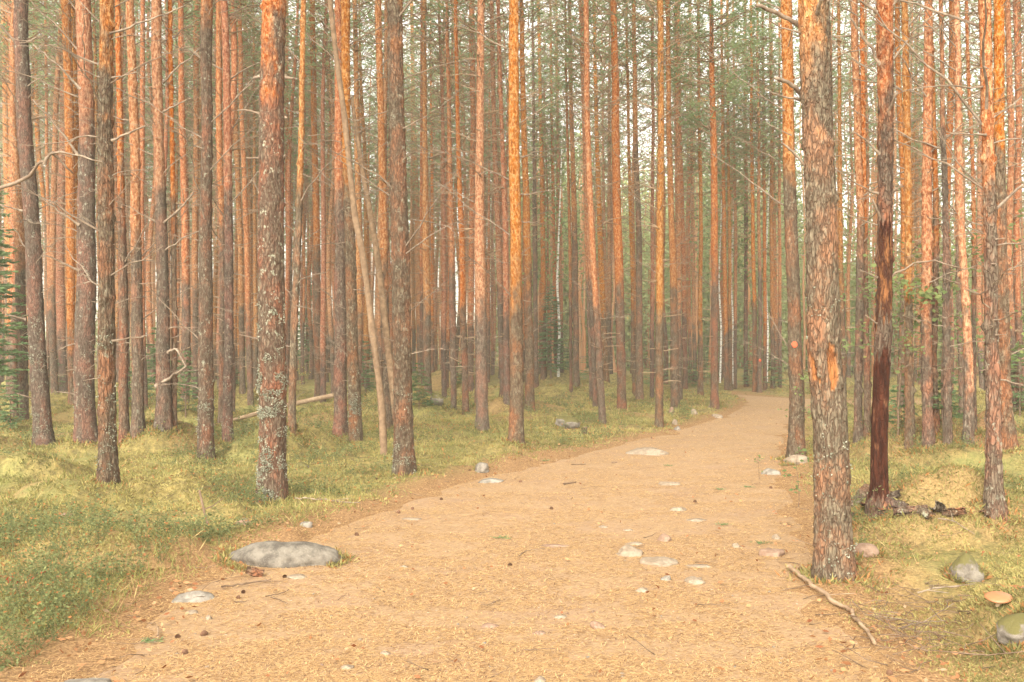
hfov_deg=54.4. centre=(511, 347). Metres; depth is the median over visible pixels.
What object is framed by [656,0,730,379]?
pine tree
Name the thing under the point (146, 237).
pine tree
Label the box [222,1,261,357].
pine tree
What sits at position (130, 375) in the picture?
young spruce
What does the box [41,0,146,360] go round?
pine tree
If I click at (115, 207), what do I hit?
pine tree
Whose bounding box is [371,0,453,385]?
pine tree
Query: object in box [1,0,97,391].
pine tree
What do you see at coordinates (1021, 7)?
pine tree
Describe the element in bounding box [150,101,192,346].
pine tree
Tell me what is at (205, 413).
pine tree
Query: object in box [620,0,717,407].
pine tree
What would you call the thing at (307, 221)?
pine tree
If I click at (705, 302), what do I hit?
undergrowth
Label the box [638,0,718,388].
pine tree
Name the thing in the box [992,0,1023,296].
pine tree
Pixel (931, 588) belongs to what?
stick
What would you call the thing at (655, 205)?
pine tree
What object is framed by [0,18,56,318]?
pine tree
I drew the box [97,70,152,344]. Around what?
pine tree
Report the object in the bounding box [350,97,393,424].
dead stem
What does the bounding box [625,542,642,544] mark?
stone
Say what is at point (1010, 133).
pine tree
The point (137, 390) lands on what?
pine tree
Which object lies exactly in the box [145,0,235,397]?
pine tree
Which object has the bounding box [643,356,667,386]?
young spruce
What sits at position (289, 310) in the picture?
pine tree
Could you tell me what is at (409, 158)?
pine tree
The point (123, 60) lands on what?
pine tree
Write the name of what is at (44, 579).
bilberry undergrowth
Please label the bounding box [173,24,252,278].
pine tree
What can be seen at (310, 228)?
pine tree
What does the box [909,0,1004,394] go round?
pine tree
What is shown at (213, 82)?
pine tree
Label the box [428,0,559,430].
pine tree
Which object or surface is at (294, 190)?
pine tree
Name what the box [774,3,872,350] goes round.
pine tree
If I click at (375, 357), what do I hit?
dead stem
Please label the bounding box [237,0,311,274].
pine tree
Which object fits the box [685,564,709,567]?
stone
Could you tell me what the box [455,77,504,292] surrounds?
pine tree
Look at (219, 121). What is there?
pine tree
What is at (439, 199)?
pine tree
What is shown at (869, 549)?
boulder
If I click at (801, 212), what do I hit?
pine tree
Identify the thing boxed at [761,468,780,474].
stone
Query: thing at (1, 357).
pine tree
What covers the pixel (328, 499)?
stick
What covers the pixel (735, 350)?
pine tree
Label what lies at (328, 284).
pine tree
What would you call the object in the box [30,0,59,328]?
pine tree
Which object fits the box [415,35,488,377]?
pine tree
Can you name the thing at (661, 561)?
stone
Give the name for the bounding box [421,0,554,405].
pine tree
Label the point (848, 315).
pine tree
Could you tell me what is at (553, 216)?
pine tree
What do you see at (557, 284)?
birch tree
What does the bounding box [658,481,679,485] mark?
stone
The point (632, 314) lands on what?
pine tree
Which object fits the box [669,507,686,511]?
stone
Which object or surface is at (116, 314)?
pine tree
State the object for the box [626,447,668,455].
stone
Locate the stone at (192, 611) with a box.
[186,609,197,614]
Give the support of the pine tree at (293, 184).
on the forest floor
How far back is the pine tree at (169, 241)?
55.48 m
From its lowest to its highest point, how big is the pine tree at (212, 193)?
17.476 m
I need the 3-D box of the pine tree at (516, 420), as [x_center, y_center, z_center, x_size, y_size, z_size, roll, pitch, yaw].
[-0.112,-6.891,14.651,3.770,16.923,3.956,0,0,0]
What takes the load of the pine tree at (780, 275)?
on the forest floor
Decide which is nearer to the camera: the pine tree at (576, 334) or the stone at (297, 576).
the stone at (297, 576)
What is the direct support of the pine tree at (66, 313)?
on the forest floor
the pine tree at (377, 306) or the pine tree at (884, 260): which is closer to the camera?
the pine tree at (884, 260)
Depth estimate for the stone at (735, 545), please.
7.96 m
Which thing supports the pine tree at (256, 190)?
on the forest floor
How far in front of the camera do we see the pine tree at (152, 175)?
51.90 m
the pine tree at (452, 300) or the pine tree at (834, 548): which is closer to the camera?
the pine tree at (834, 548)
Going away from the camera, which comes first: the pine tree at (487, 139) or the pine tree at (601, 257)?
the pine tree at (601, 257)
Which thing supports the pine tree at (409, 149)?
on the forest floor
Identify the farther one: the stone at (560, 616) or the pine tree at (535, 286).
the pine tree at (535, 286)
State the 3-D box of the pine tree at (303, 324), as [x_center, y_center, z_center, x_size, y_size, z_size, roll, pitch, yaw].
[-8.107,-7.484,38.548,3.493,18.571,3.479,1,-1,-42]
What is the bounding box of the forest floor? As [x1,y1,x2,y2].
[0,349,1023,681]
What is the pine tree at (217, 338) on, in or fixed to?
on the forest floor
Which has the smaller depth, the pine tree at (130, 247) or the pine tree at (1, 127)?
the pine tree at (1, 127)
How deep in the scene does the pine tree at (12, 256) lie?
26.54 m
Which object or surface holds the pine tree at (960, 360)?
on the forest floor
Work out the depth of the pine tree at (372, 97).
33.46 m
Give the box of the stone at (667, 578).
[660,575,670,580]
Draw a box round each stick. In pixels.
[198,490,222,523]
[221,579,273,587]
[295,495,360,503]
[876,603,953,628]
[917,583,975,592]
[930,624,1023,655]
[938,505,974,533]
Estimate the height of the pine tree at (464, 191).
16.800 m
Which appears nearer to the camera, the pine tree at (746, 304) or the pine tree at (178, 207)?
the pine tree at (746, 304)
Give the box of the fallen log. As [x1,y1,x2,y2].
[195,390,333,426]
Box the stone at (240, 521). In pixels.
[236,518,249,524]
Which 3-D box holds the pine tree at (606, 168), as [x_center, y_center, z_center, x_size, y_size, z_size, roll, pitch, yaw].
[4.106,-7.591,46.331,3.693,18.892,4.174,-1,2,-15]
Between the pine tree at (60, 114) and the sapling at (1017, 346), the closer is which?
the sapling at (1017, 346)
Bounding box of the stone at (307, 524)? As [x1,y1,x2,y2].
[300,521,312,527]
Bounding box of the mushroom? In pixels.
[984,591,1012,606]
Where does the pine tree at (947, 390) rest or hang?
on the forest floor
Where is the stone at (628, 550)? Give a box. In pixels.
[616,544,642,556]
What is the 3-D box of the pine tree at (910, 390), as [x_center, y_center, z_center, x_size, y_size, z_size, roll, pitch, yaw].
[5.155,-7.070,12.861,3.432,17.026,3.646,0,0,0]
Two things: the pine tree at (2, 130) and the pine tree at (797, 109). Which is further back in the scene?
the pine tree at (797, 109)
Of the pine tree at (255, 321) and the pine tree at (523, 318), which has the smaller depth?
the pine tree at (255, 321)
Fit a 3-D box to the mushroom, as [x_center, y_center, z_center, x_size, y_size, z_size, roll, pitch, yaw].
[2.738,1.429,5.600,0.145,0.096,0.144,0,0,0]
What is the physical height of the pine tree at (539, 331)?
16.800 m
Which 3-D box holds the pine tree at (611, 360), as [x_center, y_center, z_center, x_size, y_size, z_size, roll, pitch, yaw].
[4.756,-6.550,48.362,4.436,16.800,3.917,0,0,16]
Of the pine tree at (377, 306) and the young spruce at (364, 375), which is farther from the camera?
the young spruce at (364, 375)
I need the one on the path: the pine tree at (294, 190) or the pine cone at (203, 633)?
the pine cone at (203, 633)
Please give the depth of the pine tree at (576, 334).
30.18 m
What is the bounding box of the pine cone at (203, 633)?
[200,630,207,635]
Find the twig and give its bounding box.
[1,567,45,596]
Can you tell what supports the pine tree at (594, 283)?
on the forest floor
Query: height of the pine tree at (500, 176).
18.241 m
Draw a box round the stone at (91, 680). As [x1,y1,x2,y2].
[64,678,110,681]
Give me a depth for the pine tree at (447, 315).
33.81 m
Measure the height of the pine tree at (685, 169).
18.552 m
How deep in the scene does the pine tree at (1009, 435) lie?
12.51 m
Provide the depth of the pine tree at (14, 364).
22.35 m
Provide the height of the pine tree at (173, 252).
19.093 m
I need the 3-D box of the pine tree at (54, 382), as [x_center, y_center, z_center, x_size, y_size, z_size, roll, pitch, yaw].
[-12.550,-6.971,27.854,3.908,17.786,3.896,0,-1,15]
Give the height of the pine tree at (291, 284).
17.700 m
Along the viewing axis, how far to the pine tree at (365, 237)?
36.27 m
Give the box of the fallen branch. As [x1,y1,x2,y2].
[787,564,876,644]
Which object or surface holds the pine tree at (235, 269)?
on the forest floor
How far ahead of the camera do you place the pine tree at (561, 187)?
48.23 m
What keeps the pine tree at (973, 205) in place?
on the forest floor
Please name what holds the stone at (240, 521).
on the forest floor
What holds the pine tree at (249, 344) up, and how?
on the forest floor
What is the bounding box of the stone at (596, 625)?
[590,621,605,628]
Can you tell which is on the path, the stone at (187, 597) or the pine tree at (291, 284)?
the stone at (187, 597)
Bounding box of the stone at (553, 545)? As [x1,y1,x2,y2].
[543,544,568,547]
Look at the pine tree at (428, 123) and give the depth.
36.10 m
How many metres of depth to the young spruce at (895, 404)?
13.25 m
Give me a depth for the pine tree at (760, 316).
33.84 m
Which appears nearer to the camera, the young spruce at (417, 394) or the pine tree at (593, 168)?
the young spruce at (417, 394)
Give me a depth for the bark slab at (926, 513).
7.68 m
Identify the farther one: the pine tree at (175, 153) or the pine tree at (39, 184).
the pine tree at (39, 184)
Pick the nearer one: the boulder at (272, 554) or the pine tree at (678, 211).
the boulder at (272, 554)
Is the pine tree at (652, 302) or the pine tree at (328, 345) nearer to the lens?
the pine tree at (652, 302)
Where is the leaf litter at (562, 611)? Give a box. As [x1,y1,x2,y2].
[0,397,1023,681]
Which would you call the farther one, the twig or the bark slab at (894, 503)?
the bark slab at (894, 503)
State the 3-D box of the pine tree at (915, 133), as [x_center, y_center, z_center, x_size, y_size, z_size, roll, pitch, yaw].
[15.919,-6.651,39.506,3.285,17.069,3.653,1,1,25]
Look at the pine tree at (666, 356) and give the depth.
41.72 m
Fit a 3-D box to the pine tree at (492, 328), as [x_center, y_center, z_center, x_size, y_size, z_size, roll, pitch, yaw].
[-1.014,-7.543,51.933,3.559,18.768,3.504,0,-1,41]
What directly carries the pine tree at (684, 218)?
on the forest floor
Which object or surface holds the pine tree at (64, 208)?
on the forest floor
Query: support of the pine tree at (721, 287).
on the forest floor
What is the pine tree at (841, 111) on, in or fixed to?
on the forest floor
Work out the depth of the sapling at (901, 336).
13.09 m
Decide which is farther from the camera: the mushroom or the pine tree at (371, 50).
the pine tree at (371, 50)
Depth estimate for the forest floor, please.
9.21 m
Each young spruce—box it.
[0,185,29,377]
[0,379,25,428]
[49,356,66,386]
[116,367,150,405]
[130,327,180,396]
[177,350,197,417]
[297,262,312,373]
[347,341,375,391]
[412,362,438,408]
[456,360,461,383]
[538,286,568,378]
[579,343,596,379]
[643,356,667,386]
[688,360,697,386]
[691,346,720,381]
[737,360,752,385]
[762,356,788,385]
[888,384,918,427]
[919,371,962,418]
[940,378,958,411]
[1011,349,1023,415]
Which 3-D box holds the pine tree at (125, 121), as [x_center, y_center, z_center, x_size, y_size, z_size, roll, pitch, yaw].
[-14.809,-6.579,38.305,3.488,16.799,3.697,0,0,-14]
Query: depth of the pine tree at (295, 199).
53.92 m
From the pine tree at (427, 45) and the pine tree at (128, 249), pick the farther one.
the pine tree at (128, 249)
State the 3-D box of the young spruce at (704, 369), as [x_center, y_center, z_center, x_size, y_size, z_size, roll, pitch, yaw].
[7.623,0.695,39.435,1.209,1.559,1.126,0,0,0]
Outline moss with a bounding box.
[0,376,1023,681]
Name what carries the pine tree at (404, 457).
on the forest floor
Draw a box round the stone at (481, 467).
[475,462,488,472]
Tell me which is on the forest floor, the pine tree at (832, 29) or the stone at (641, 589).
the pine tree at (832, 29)
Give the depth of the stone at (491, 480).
11.85 m
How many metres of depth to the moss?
10.10 m
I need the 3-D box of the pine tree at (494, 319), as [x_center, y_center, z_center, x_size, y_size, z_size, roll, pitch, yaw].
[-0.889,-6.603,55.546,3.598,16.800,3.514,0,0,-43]
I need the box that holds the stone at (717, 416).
[711,414,722,417]
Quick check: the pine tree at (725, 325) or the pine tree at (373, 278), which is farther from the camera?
the pine tree at (373, 278)
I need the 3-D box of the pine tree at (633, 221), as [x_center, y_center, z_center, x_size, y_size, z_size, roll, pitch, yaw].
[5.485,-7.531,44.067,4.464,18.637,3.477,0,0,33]
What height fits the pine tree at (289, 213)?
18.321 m
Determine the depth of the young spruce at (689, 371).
39.26 m
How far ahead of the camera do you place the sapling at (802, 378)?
14.04 m
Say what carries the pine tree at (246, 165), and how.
on the forest floor
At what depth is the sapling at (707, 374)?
35.05 m
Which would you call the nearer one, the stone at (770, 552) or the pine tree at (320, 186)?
the stone at (770, 552)
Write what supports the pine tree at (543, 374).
on the forest floor
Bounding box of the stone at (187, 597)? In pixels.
[171,590,213,602]
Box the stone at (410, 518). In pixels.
[401,517,421,519]
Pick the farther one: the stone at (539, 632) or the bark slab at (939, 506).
the bark slab at (939, 506)
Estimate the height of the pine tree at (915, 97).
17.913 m
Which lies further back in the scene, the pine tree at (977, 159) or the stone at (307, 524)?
the pine tree at (977, 159)
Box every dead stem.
[315,0,387,454]
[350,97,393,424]
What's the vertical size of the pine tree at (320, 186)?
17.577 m
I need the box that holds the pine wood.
[0,35,1023,376]
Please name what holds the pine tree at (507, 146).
on the forest floor
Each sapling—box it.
[297,363,310,391]
[691,358,718,384]
[777,373,810,417]
[782,447,808,506]
[838,189,979,354]
[839,273,983,435]
[863,209,1023,428]
[954,310,1023,372]
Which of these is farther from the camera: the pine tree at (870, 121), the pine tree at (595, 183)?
the pine tree at (595, 183)
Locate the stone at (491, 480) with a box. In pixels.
[478,478,504,482]
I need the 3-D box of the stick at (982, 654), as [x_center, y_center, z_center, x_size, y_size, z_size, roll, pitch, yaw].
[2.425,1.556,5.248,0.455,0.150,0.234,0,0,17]
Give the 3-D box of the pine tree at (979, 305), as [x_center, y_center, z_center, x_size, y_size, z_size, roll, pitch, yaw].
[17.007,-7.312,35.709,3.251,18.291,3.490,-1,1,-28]
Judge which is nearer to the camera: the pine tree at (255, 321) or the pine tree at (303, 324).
the pine tree at (255, 321)
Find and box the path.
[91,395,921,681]
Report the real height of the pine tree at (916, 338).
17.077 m
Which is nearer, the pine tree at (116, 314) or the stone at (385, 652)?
the stone at (385, 652)
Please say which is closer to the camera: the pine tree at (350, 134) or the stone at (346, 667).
the stone at (346, 667)
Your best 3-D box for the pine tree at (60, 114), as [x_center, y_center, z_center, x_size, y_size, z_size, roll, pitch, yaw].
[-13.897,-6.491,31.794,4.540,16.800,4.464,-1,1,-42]
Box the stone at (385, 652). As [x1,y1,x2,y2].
[380,650,390,654]
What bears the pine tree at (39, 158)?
on the forest floor
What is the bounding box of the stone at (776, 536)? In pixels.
[772,534,780,539]
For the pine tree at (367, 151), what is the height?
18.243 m
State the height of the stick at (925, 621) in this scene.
0.153 m
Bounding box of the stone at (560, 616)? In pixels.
[554,614,565,618]
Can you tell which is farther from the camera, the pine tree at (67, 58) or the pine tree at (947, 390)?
the pine tree at (67, 58)
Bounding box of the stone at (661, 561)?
[640,556,678,566]
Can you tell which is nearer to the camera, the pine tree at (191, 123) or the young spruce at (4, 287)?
the young spruce at (4, 287)
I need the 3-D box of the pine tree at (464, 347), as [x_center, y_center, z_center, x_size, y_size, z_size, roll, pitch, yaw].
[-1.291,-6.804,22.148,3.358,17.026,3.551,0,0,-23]
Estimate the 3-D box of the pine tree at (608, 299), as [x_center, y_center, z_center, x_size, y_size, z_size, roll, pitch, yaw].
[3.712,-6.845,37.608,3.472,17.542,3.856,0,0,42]
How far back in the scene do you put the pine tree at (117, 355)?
35.49 m
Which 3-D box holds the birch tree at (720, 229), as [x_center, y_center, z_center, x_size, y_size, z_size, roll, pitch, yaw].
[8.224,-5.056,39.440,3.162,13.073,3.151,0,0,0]
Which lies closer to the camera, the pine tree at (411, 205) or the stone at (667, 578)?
the stone at (667, 578)
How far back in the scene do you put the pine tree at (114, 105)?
29.89 m
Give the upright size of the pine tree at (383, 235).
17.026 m
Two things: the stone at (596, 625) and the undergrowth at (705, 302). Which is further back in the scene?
the undergrowth at (705, 302)
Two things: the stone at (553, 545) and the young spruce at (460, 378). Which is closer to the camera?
the stone at (553, 545)
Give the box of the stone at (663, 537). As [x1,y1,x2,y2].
[657,533,671,541]
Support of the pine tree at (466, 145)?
on the forest floor
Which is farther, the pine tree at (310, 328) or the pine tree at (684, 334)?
the pine tree at (310, 328)
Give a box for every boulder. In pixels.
[229,541,342,567]
[430,393,443,405]
[555,416,580,428]
[783,455,807,463]
[854,543,879,557]
[949,553,984,582]
[996,613,1023,645]
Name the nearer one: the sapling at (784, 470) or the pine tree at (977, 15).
the sapling at (784, 470)
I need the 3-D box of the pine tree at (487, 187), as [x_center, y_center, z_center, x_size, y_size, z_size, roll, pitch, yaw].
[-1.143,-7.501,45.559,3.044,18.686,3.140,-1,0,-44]
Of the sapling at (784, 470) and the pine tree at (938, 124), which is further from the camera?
the pine tree at (938, 124)
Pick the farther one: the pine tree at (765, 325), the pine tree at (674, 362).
the pine tree at (765, 325)
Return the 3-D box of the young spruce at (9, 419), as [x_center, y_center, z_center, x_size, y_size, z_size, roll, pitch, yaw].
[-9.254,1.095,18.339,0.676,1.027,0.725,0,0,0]
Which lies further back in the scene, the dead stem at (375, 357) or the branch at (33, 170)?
the dead stem at (375, 357)
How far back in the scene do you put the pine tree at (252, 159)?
44.86 m
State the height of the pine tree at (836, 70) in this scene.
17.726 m
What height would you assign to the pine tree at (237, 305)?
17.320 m
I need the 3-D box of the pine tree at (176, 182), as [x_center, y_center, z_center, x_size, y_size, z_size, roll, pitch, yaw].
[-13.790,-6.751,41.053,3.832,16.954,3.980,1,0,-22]
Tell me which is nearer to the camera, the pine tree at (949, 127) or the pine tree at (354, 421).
the pine tree at (354, 421)
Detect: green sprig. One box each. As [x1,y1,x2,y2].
[140,636,164,642]
[491,535,510,538]
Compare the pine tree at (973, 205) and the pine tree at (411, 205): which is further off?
the pine tree at (411, 205)
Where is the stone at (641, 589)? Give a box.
[635,587,647,592]
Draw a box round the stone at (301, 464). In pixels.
[295,462,308,467]
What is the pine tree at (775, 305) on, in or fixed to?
on the forest floor
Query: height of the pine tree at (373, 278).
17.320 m
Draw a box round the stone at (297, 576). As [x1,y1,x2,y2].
[287,574,306,579]
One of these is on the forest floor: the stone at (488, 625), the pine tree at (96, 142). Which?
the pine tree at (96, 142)
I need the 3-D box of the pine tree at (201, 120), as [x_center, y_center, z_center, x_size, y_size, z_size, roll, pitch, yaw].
[-10.163,-7.016,33.595,3.754,17.730,3.927,0,0,-27]
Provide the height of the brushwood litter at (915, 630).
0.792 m
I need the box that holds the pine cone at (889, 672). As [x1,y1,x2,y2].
[886,670,892,675]
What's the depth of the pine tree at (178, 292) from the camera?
42.46 m
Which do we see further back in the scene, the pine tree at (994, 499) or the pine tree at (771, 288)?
the pine tree at (771, 288)
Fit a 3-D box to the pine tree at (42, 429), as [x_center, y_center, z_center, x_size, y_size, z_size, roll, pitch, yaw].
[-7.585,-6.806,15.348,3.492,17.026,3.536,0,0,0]
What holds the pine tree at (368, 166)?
on the forest floor
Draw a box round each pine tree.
[0,0,44,388]
[0,0,49,396]
[0,0,55,392]
[0,0,57,390]
[0,0,58,352]
[0,0,62,416]
[0,0,75,419]
[0,0,96,446]
[0,0,151,442]
[0,0,194,485]
[0,6,44,382]
[0,7,57,322]
[0,18,47,385]
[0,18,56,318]
[0,51,2,179]
[0,98,4,381]
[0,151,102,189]
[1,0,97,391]
[1,1,137,341]
[1,121,5,364]
[2,0,67,393]
[28,0,99,391]
[28,74,59,351]
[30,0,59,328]
[30,0,97,362]
[31,0,126,351]
[33,0,125,404]
[33,34,51,285]
[33,36,58,372]
[38,1,98,351]
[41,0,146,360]
[42,104,67,367]
[49,2,127,244]
[50,0,163,397]
[56,8,137,293]
[64,0,188,444]
[64,0,214,431]
[65,0,199,437]
[91,0,150,388]
[91,2,162,382]
[92,7,98,318]
[92,7,164,318]
[93,1,151,343]
[93,15,137,355]
[93,71,130,368]
[94,0,178,427]
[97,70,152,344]
[98,0,183,411]
[115,0,177,317]
[115,0,212,384]
[115,4,162,282]
[115,91,152,345]
[120,0,215,375]
[121,0,246,402]
[126,9,222,375]
[129,49,174,369]
[134,0,257,458]
[135,8,222,379]
[136,0,222,346]
[139,4,192,371]
[142,1,298,441]
[144,76,179,301]
[144,80,170,364]
[144,91,154,323]
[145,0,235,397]
[145,5,237,387]
[145,72,192,348]
[146,3,213,379]
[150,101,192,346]
[162,0,292,423]
[162,2,244,347]
[164,40,215,277]
[169,5,215,369]
[173,21,214,357]
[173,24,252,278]
[174,12,232,328]
[175,6,257,387]
[176,0,258,301]
[176,0,260,413]
[187,18,250,302]
[188,0,291,384]
[189,100,216,256]
[191,25,243,379]
[192,0,259,393]
[199,8,289,342]
[212,0,297,404]
[214,124,256,347]
[215,13,259,267]
[219,0,360,434]
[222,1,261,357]
[229,0,287,389]
[230,2,258,381]
[232,37,258,378]
[232,66,298,291]
[237,0,293,503]
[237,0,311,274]
[237,1,333,370]
[243,30,298,226]
[250,0,325,384]
[256,57,308,241]
[259,0,334,384]
[260,2,328,379]
[284,0,368,396]
[284,0,422,436]
[284,3,334,379]
[284,40,319,321]
[284,103,311,298]
[284,129,319,238]
[289,0,371,341]
[289,0,383,402]
[289,2,334,379]
[289,39,350,360]
[292,1,374,392]
[292,43,327,371]
[295,0,475,475]
[298,9,370,381]
[303,0,413,441]
[307,80,353,372]
[308,0,413,384]
[309,59,353,308]
[318,0,383,389]
[318,78,368,310]
[320,1,405,388]
[332,0,433,408]
[350,0,431,428]
[350,0,435,367]
[350,3,419,381]
[350,56,378,236]
[352,35,388,361]
[361,102,387,371]
[364,59,409,295]
[364,61,419,325]
[366,49,418,353]
[366,72,428,228]
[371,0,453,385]
[374,73,430,290]
[375,4,463,294]
[382,0,471,394]
[383,32,445,349]
[387,89,430,371]
[403,0,494,369]
[403,0,506,398]
[403,1,454,371]
[404,0,475,372]
[404,0,502,408]
[404,2,436,374]
[406,45,469,360]
[407,1,497,386]
[413,55,468,314]
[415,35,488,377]
[416,87,468,275]
[418,17,503,352]
[418,75,462,370]
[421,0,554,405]
[422,0,505,414]
[428,0,508,391]
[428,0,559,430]
[429,78,466,370]
[430,0,586,443]
[432,5,526,356]
[436,37,506,340]
[437,8,508,295]
[450,3,525,382]
[452,0,535,396]
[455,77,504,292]
[458,0,552,404]
[459,1,508,360]
[464,11,541,378]
[468,0,552,360]
[468,150,507,333]
[475,32,508,374]
[476,0,580,410]
[486,123,509,373]
[495,0,555,381]
[497,9,579,369]
[502,0,571,387]
[503,0,577,379]
[506,43,580,374]
[518,0,589,370]
[519,55,563,330]
[525,1,582,372]
[526,0,610,387]
[526,0,629,391]
[526,0,638,406]
[526,36,590,355]
[533,0,627,400]
[544,0,647,423]
[555,0,648,367]
[559,0,649,382]
[562,1,640,362]
[566,0,663,408]
[572,2,644,363]
[575,35,622,277]
[575,53,626,375]
[579,40,643,374]
[592,0,683,399]
[592,0,694,395]
[600,0,686,373]
[606,6,657,373]
[616,0,711,427]
[617,0,681,397]
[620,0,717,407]
[620,0,720,399]
[621,2,702,383]
[628,0,797,408]
[637,0,763,395]
[637,1,707,245]
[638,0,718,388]
[639,49,674,374]
[646,59,719,377]
[654,4,737,381]
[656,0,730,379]
[664,69,710,344]
[673,0,776,389]
[683,0,765,380]
[685,0,779,389]
[691,0,781,388]
[694,100,742,377]
[702,0,776,386]
[702,0,799,392]
[703,0,801,390]
[703,42,760,348]
[705,0,876,457]
[707,0,796,391]
[718,105,775,378]
[724,0,800,388]
[738,29,801,371]
[740,0,801,387]
[755,0,857,581]
[763,0,967,443]
[766,67,805,355]
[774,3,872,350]
[775,0,871,236]
[793,0,864,290]
[793,41,848,280]
[794,0,873,224]
[795,0,876,402]
[830,0,877,377]
[830,0,916,360]
[830,0,1023,521]
[831,0,877,375]
[831,0,952,437]
[831,0,983,448]
[834,26,981,432]
[835,0,960,519]
[842,0,1009,446]
[845,0,923,309]
[850,0,937,375]
[866,0,938,409]
[867,0,947,365]
[868,0,922,308]
[870,0,948,359]
[871,10,963,381]
[872,0,1023,444]
[892,0,948,358]
[892,0,1011,448]
[896,5,948,383]
[898,13,969,358]
[901,0,992,383]
[901,1,1009,418]
[908,0,1023,389]
[908,0,1023,449]
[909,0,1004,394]
[914,1,1009,430]
[935,0,981,363]
[944,1,1023,388]
[945,2,1014,279]
[959,0,1023,402]
[961,0,1023,411]
[961,4,1022,348]
[962,0,1023,383]
[976,14,1023,309]
[991,0,1023,226]
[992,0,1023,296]
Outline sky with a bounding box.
[0,0,1023,348]
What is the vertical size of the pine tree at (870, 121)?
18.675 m
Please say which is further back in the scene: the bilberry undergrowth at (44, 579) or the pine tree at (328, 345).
the pine tree at (328, 345)
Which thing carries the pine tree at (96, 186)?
on the forest floor
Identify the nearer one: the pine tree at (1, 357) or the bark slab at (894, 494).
the bark slab at (894, 494)
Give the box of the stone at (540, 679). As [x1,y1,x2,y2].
[534,676,545,681]
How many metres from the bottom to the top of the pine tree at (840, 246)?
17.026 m
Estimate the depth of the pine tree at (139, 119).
39.33 m
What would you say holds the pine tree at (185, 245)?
on the forest floor
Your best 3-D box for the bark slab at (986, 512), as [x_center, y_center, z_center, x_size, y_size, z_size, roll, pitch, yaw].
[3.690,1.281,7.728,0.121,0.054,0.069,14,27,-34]
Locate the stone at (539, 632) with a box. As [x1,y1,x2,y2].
[532,631,545,634]
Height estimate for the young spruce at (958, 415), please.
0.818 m
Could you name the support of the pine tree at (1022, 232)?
on the forest floor
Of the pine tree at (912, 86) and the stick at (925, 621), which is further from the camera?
the pine tree at (912, 86)
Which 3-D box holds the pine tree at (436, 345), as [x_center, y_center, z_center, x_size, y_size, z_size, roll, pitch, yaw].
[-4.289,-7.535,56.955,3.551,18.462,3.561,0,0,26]
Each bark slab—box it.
[245,566,264,576]
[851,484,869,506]
[877,502,887,510]
[885,497,908,507]
[887,489,901,498]
[893,504,927,514]
[914,505,935,519]
[928,500,945,512]
[941,507,966,516]
[979,509,989,517]
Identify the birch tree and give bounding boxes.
[522,65,592,376]
[536,71,604,285]
[683,51,757,382]
[694,50,769,375]
[726,35,805,381]
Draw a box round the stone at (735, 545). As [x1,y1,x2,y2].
[732,543,739,547]
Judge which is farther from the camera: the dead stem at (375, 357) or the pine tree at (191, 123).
the pine tree at (191, 123)
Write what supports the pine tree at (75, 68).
on the forest floor
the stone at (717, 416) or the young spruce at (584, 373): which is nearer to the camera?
the stone at (717, 416)
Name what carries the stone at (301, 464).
on the forest floor
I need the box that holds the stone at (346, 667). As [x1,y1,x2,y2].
[340,665,353,669]
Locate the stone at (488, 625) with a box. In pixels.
[482,622,498,627]
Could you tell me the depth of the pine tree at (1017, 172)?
20.10 m
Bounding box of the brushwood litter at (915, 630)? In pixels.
[99,458,1023,677]
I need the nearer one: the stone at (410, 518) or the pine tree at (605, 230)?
the stone at (410, 518)
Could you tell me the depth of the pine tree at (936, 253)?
12.84 m
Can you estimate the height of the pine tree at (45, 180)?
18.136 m
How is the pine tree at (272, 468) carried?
on the forest floor
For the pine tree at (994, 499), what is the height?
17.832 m
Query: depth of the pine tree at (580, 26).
25.51 m
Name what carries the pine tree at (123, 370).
on the forest floor
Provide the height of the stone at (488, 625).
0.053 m
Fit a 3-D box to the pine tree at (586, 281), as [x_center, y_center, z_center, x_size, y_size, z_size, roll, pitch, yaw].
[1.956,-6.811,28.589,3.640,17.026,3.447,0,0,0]
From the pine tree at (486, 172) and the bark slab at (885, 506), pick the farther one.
the pine tree at (486, 172)
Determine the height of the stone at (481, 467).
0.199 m
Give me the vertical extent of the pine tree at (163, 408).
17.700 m
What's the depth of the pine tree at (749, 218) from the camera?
47.59 m
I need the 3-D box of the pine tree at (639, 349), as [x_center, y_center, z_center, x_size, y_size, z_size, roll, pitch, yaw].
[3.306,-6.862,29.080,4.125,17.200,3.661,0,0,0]
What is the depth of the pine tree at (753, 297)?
34.04 m
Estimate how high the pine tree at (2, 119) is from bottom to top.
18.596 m
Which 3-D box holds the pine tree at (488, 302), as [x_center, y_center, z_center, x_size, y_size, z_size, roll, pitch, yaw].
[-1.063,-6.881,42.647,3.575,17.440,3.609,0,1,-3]
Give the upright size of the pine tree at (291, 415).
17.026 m
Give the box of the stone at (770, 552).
[758,547,784,556]
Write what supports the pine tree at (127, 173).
on the forest floor
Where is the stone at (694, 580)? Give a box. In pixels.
[684,576,704,584]
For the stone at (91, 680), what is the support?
on the path
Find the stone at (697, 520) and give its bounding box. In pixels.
[686,518,705,521]
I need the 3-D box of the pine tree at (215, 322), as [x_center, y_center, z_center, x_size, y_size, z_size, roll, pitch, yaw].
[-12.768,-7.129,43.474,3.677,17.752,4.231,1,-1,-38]
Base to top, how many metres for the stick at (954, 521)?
0.190 m
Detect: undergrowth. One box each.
[0,383,1023,671]
[45,100,1023,374]
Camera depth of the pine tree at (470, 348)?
32.18 m
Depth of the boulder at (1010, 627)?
5.29 m

